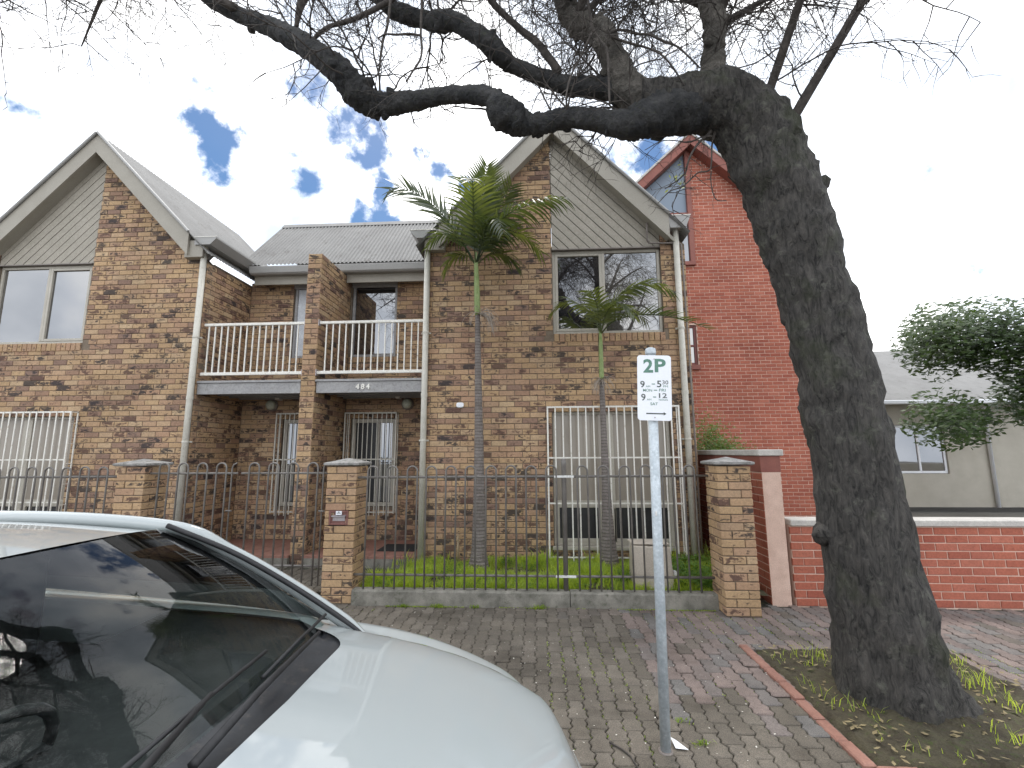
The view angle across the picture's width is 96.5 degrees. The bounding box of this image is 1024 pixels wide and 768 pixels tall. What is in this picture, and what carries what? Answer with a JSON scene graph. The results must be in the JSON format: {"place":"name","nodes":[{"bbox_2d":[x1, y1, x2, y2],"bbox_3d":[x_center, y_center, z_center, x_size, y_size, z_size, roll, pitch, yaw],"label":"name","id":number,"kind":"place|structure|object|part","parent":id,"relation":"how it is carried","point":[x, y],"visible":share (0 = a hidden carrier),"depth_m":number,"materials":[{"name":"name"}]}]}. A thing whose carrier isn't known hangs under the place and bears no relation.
{"place":"outdoors","nodes":[
{"label":"outdoors","id":0,"kind":"place"},
{"bbox_2d":[0,466,116,513],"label":"iron fence","id":1,"kind":"object","parent":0,"point":[61,476],"visible":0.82,"depth_m":5.66,"materials":[{"name":"metal"}]},
{"bbox_2d":[0,511,581,767],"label":"white car","id":2,"kind":"object","parent":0,"point":[127,641],"visible":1,"depth_m":1.33,"materials":[{"name":"paint"}]},
{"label":"side window","id":3,"kind":"part","parent":2,"relation":"part of","materials":[{"name":"black"}]},
{"bbox_2d":[273,567,397,594],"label":"front path","id":4,"kind":"structure","parent":0,"point":[306,580],"depth_m":6.37,"materials":[{"name":"red brick"}]},
{"bbox_2d":[377,544,416,551],"bbox_3d":[-1.808,2.646,7.392,0.600,0.012,0.530,-1,-8,3],"label":"door mat","id":5,"kind":"object","parent":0,"point":[400,547],"depth_m":7.37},
{"bbox_2d":[0,0,1023,350],"label":"sky","id":6,"kind":"structure","parent":0,"point":[925,191],"materials":[{"name":"white"}]},
{"bbox_2d":[359,551,767,595],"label":"grass","id":7,"kind":"structure","parent":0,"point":[552,582],"depth_m":5.74,"materials":[{"name":"green plant"}]},
{"bbox_2d":[456,535,459,562],"bbox_3d":[-0.791,2.416,6.641,0.050,0.420,0.097,-1,-8,3],"label":"garden tap","id":8,"kind":"object","parent":7,"relation":"on","point":[457,540],"visible":0.92,"depth_m":6.66,"materials":[{"name":"metal"}]},
{"bbox_2d":[376,151,575,569],"bbox_3d":[-0.449,-0.445,6.434,2.650,6.020,1.882,-5,-10,31],"label":"palm tree","id":9,"kind":"object","parent":7,"relation":"on","point":[486,221],"visible":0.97,"depth_m":6.70,"materials":[{"name":"green plant"}]},
{"bbox_2d":[498,554,514,567],"bbox_3d":[-0.064,2.497,6.411,0.296,0.230,0.334,-1,-8,3],"label":"weed clump","id":10,"kind":"object","parent":7,"relation":"on","point":[508,560],"visible":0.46,"depth_m":6.39,"materials":[{"name":"green plant"}]},
{"bbox_2d":[377,540,711,590],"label":"tall grass","id":11,"kind":"structure","parent":7,"relation":"on","point":[597,558],"depth_m":5.89,"materials":[{"name":"green plant"}]},
{"bbox_2d":[593,570,614,583],"bbox_3d":[1.134,2.379,5.615,0.278,0.217,0.279,-7,-11,38],"label":"weed clump","id":12,"kind":"object","parent":7,"relation":"on","point":[602,578],"visible":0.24,"depth_m":5.58,"materials":[{"name":"green plant"}]},
{"bbox_2d":[614,565,630,584],"bbox_3d":[1.354,2.324,5.518,0.324,0.296,0.305,2,-9,-17],"label":"weed clump","id":13,"kind":"object","parent":7,"relation":"on","point":[619,574],"visible":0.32,"depth_m":5.49,"materials":[{"name":"green plant"}]},
{"bbox_2d":[547,277,715,568],"bbox_3d":[1.681,0.532,6.356,2.334,4.041,1.177,-1,-8,3],"label":"palm tree","id":14,"kind":"object","parent":7,"relation":"on","point":[606,312],"visible":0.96,"depth_m":6.49,"materials":[{"name":"green plant"}]},
{"bbox_2d":[628,539,676,589],"bbox_3d":[1.672,2.164,5.461,0.523,0.548,0.290,-1,-8,3],"label":"utility box","id":15,"kind":"object","parent":7,"relation":"on","point":[638,558],"visible":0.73,"depth_m":5.35,"materials":[{"name":"beige paint"}]},
{"bbox_2d":[671,554,713,590],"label":"broad weeds","id":16,"kind":"object","parent":7,"relation":"on","point":[686,571],"visible":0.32,"depth_m":5.74,"materials":[{"name":"green plant"}]},
{"bbox_2d":[289,595,1023,767],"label":"pavement","id":17,"kind":"structure","parent":0,"point":[800,738],"depth_m":3.69,"materials":[{"name":"grey brick"}]},
{"bbox_2d":[112,459,173,518],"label":"brick pillar","id":18,"kind":"structure","parent":17,"relation":"on","point":[135,491],"depth_m":5.60,"materials":[{"name":"brick"}]},
{"bbox_2d":[150,462,237,540],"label":"iron gate","id":19,"kind":"structure","parent":18,"relation":"attached to","point":[177,473],"depth_m":5.58,"materials":[{"name":"metal"}]},
{"bbox_2d":[321,458,371,603],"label":"brick pillar","id":20,"kind":"structure","parent":17,"relation":"on","point":[343,542],"depth_m":5.39,"materials":[{"name":"brick"}]},
{"bbox_2d":[241,462,328,585],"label":"iron gate","id":21,"kind":"structure","parent":20,"relation":"attached to","point":[288,473],"depth_m":5.47,"materials":[{"name":"metal"}]},
{"bbox_2d":[429,603,443,607],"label":"grass tuft","id":22,"kind":"object","parent":17,"relation":"on","point":[437,606],"visible":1,"depth_m":5.12,"materials":[{"name":"green plant"}]},
{"bbox_2d":[351,587,569,607],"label":"concrete plinth","id":23,"kind":"structure","parent":17,"relation":"on","point":[458,597],"depth_m":5.15,"materials":[{"name":"grey concrete"}]},
{"bbox_2d":[353,458,714,592],"bbox_3d":[0.208,1.616,5.301,4.115,1.480,0.067,-1,-8,3],"label":"iron fence","id":24,"kind":"object","parent":23,"relation":"on","point":[563,476],"visible":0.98,"depth_m":5.27,"materials":[{"name":"metal"}]},
{"bbox_2d":[531,604,546,609],"bbox_3d":[0.287,2.461,5.049,0.251,0.052,0.182,-1,-8,3],"label":"grass tuft","id":25,"kind":"object","parent":17,"relation":"on","point":[542,607],"visible":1,"depth_m":5.04,"materials":[{"name":"green plant"}]},
{"bbox_2d":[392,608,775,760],"bbox_3d":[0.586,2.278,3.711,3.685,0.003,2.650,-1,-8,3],"label":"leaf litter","id":26,"kind":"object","parent":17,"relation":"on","point":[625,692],"visible":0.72,"depth_m":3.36,"materials":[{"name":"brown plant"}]},
{"bbox_2d":[609,741,638,767],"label":"fallen twig","id":27,"kind":"object","parent":17,"relation":"on","point":[622,749],"visible":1,"depth_m":2.62,"materials":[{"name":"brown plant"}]},
{"bbox_2d":[570,589,718,610],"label":"concrete plinth","id":28,"kind":"structure","parent":17,"relation":"on","point":[643,600],"depth_m":5.04,"materials":[{"name":"grey concrete"}]},
{"bbox_2d":[637,347,672,755],"bbox_3d":[0.912,0.969,2.805,0.226,2.440,0.087,-1,-8,3],"label":"parking sign","id":29,"kind":"object","parent":17,"relation":"on","point":[654,396],"visible":0.99,"depth_m":2.84,"materials":[{"name":"metal"}]},
{"bbox_2d":[671,737,687,749],"bbox_3d":[0.970,2.110,2.679,0.055,0.020,0.114,4,-10,-27],"label":"paper scrap","id":30,"kind":"object","parent":17,"relation":"on","point":[677,744],"visible":0.86,"depth_m":2.67,"materials":[{"name":"white paper"}]},
{"bbox_2d":[675,717,693,724],"bbox_3d":[1.072,2.161,2.947,0.189,0.022,0.082,-4,-9,23],"label":"grass tuft","id":31,"kind":"object","parent":17,"relation":"on","point":[677,720],"visible":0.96,"depth_m":2.94,"materials":[{"name":"green plant"}]},
{"bbox_2d":[373,605,1021,764],"bbox_3d":[0.644,2.283,3.715,6.794,0.018,2.738,-1,-8,3],"label":"joint moss","id":32,"kind":"object","parent":17,"relation":"on","point":[637,647],"visible":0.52,"depth_m":4.17,"materials":[{"name":"green plant"}]},
{"bbox_2d":[689,739,715,747],"bbox_3d":[1.136,2.123,2.710,0.166,0.026,0.069,1,-9,-9],"label":"grass tuft","id":33,"kind":"object","parent":17,"relation":"on","point":[700,742],"visible":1,"depth_m":2.71,"materials":[{"name":"green plant"}]},
{"bbox_2d":[700,457,761,616],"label":"brick pillar","id":34,"kind":"structure","parent":17,"relation":"on","point":[734,562],"depth_m":4.91,"materials":[{"name":"brick"}]},
{"bbox_2d":[697,449,791,606],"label":"boundary wall","id":35,"kind":"structure","parent":17,"relation":"on","point":[770,539],"depth_m":5.33,"materials":[{"name":"beige paint"}]},
{"bbox_2d":[739,644,1023,767],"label":"tree pit","id":36,"kind":"object","parent":17,"relation":"on","point":[856,744],"visible":0.52,"depth_m":2.84,"materials":[{"name":"soil"}]},
{"bbox_2d":[0,0,1000,724],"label":"street tree","id":37,"kind":"object","parent":36,"relation":"on","point":[890,646],"visible":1,"depth_m":3.62,"materials":[{"name":"grey plant"}]},
{"bbox_2d":[759,644,1023,767],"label":"fallen leaves","id":38,"kind":"object","parent":36,"relation":"on","point":[927,747],"visible":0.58,"depth_m":2.84,"materials":[{"name":"yellow plant"}]},
{"bbox_2d":[771,640,1023,762],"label":"pit grass","id":39,"kind":"structure","parent":36,"relation":"on","point":[1008,699],"depth_m":3.20,"materials":[{"name":"green plant"}]},
{"bbox_2d":[784,517,1023,609],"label":"front wall","id":40,"kind":"structure","parent":17,"relation":"on","point":[972,563],"depth_m":5.08,"materials":[{"name":"red brick"}]},
{"bbox_2d":[910,507,1023,516],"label":"ground","id":41,"kind":"structure","parent":0,"point":[966,512],"depth_m":14.02,"materials":[{"name":"grey concrete"}]},
{"bbox_2d":[0,131,377,567],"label":"brick house","id":42,"kind":"structure","parent":41,"relation":"on","point":[136,323],"depth_m":7.79,"materials":[{"name":"brick"}]},
{"bbox_2d":[0,416,74,510],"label":"window","id":43,"kind":"structure","parent":42,"relation":"in","point":[12,419],"depth_m":7.50,"materials":[{"name":"paint"}]},
{"bbox_2d":[0,265,92,343],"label":"window","id":44,"kind":"structure","parent":42,"relation":"in","point":[39,305],"depth_m":7.88,"materials":[{"name":"glass"}]},
{"bbox_2d":[279,420,297,505],"bbox_3d":[-3.839,1.443,8.440,0.830,1.570,0.064,-1,-8,3],"label":"window","id":45,"kind":"structure","parent":42,"relation":"in","point":[287,421],"depth_m":8.46,"materials":[{"name":"paint"}]},
{"bbox_2d":[292,290,306,357],"bbox_3d":[-3.776,-1.221,8.833,0.872,1.477,0.060,-1,-8,3],"label":"window","id":46,"kind":"structure","parent":42,"relation":"in","point":[300,301],"depth_m":8.84,"materials":[{"name":"glass"}]},
{"bbox_2d":[289,128,703,568],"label":"brick house","id":47,"kind":"structure","parent":41,"relation":"on","point":[388,370],"depth_m":7.27,"materials":[{"name":"brick"}]},
{"bbox_2d":[351,419,394,505],"bbox_3d":[-2.541,1.426,8.367,0.830,1.570,0.064,-1,-8,3],"label":"window","id":48,"kind":"structure","parent":47,"relation":"in","point":[361,426],"depth_m":8.39,"materials":[{"name":"paint"}]},
{"bbox_2d":[350,287,397,356],"bbox_3d":[-2.628,-1.236,8.769,0.872,1.477,0.060,-1,-8,3],"label":"window","id":49,"kind":"structure","parent":47,"relation":"in","point":[368,303],"depth_m":8.77,"materials":[{"name":"glass"}]},
{"bbox_2d":[552,249,662,333],"bbox_3d":[1.514,-1.479,7.344,1.720,1.386,0.065,-1,-8,3],"label":"window","id":50,"kind":"structure","parent":47,"relation":"in","point":[574,271],"depth_m":7.36,"materials":[{"name":"glass"}]},
{"bbox_2d":[552,411,675,545],"bbox_3d":[1.516,1.407,6.932,1.772,1.990,0.064,-1,-8,3],"label":"window","id":51,"kind":"structure","parent":47,"relation":"in","point":[620,414],"depth_m":6.94,"materials":[{"name":"paint"}]},
{"bbox_2d":[636,134,815,516],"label":"red brick house","id":52,"kind":"structure","parent":41,"relation":"on","point":[745,379],"depth_m":11.13,"materials":[{"name":"brick"}]},
{"bbox_2d":[689,325,697,364],"bbox_3d":[4.292,-0.943,11.203,0.440,0.990,0.060,-1,-8,3],"label":"window","id":53,"kind":"structure","parent":52,"relation":"in","point":[693,344],"depth_m":11.18,"materials":[{"name":"black"}]},
{"bbox_2d":[873,351,1023,507],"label":"cream house","id":54,"kind":"structure","parent":41,"relation":"on","point":[988,475],"depth_m":14.06,"materials":[{"name":"painted render"},{"name":"glass"}]},
{"bbox_2d":[894,425,947,472],"bbox_3d":[12.638,2.028,14.240,1.580,1.480,0.064,-1,-8,3],"label":"window","id":55,"kind":"structure","parent":54,"relation":"in","point":[913,458],"depth_m":14.21,"materials":[{"name":"black"}]},
{"bbox_2d":[889,293,1023,451],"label":"leafy tree","id":56,"kind":"object","parent":41,"relation":"on","point":[966,339],"visible":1,"depth_m":11.11,"materials":[{"name":"green plant"}]},
{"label":"neighbour yard","id":57,"kind":"structure","parent":0,"visible":0},
{"bbox_2d":[695,401,753,449],"bbox_3d":[3.611,1.586,8.014,1.331,2.626,1.758,-3,-9,19],"label":"garden shrub","id":58,"kind":"object","parent":57,"relation":"on","point":[707,444],"visible":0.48,"depth_m":8.02,"materials":[{"name":"green plant"}]}
]}

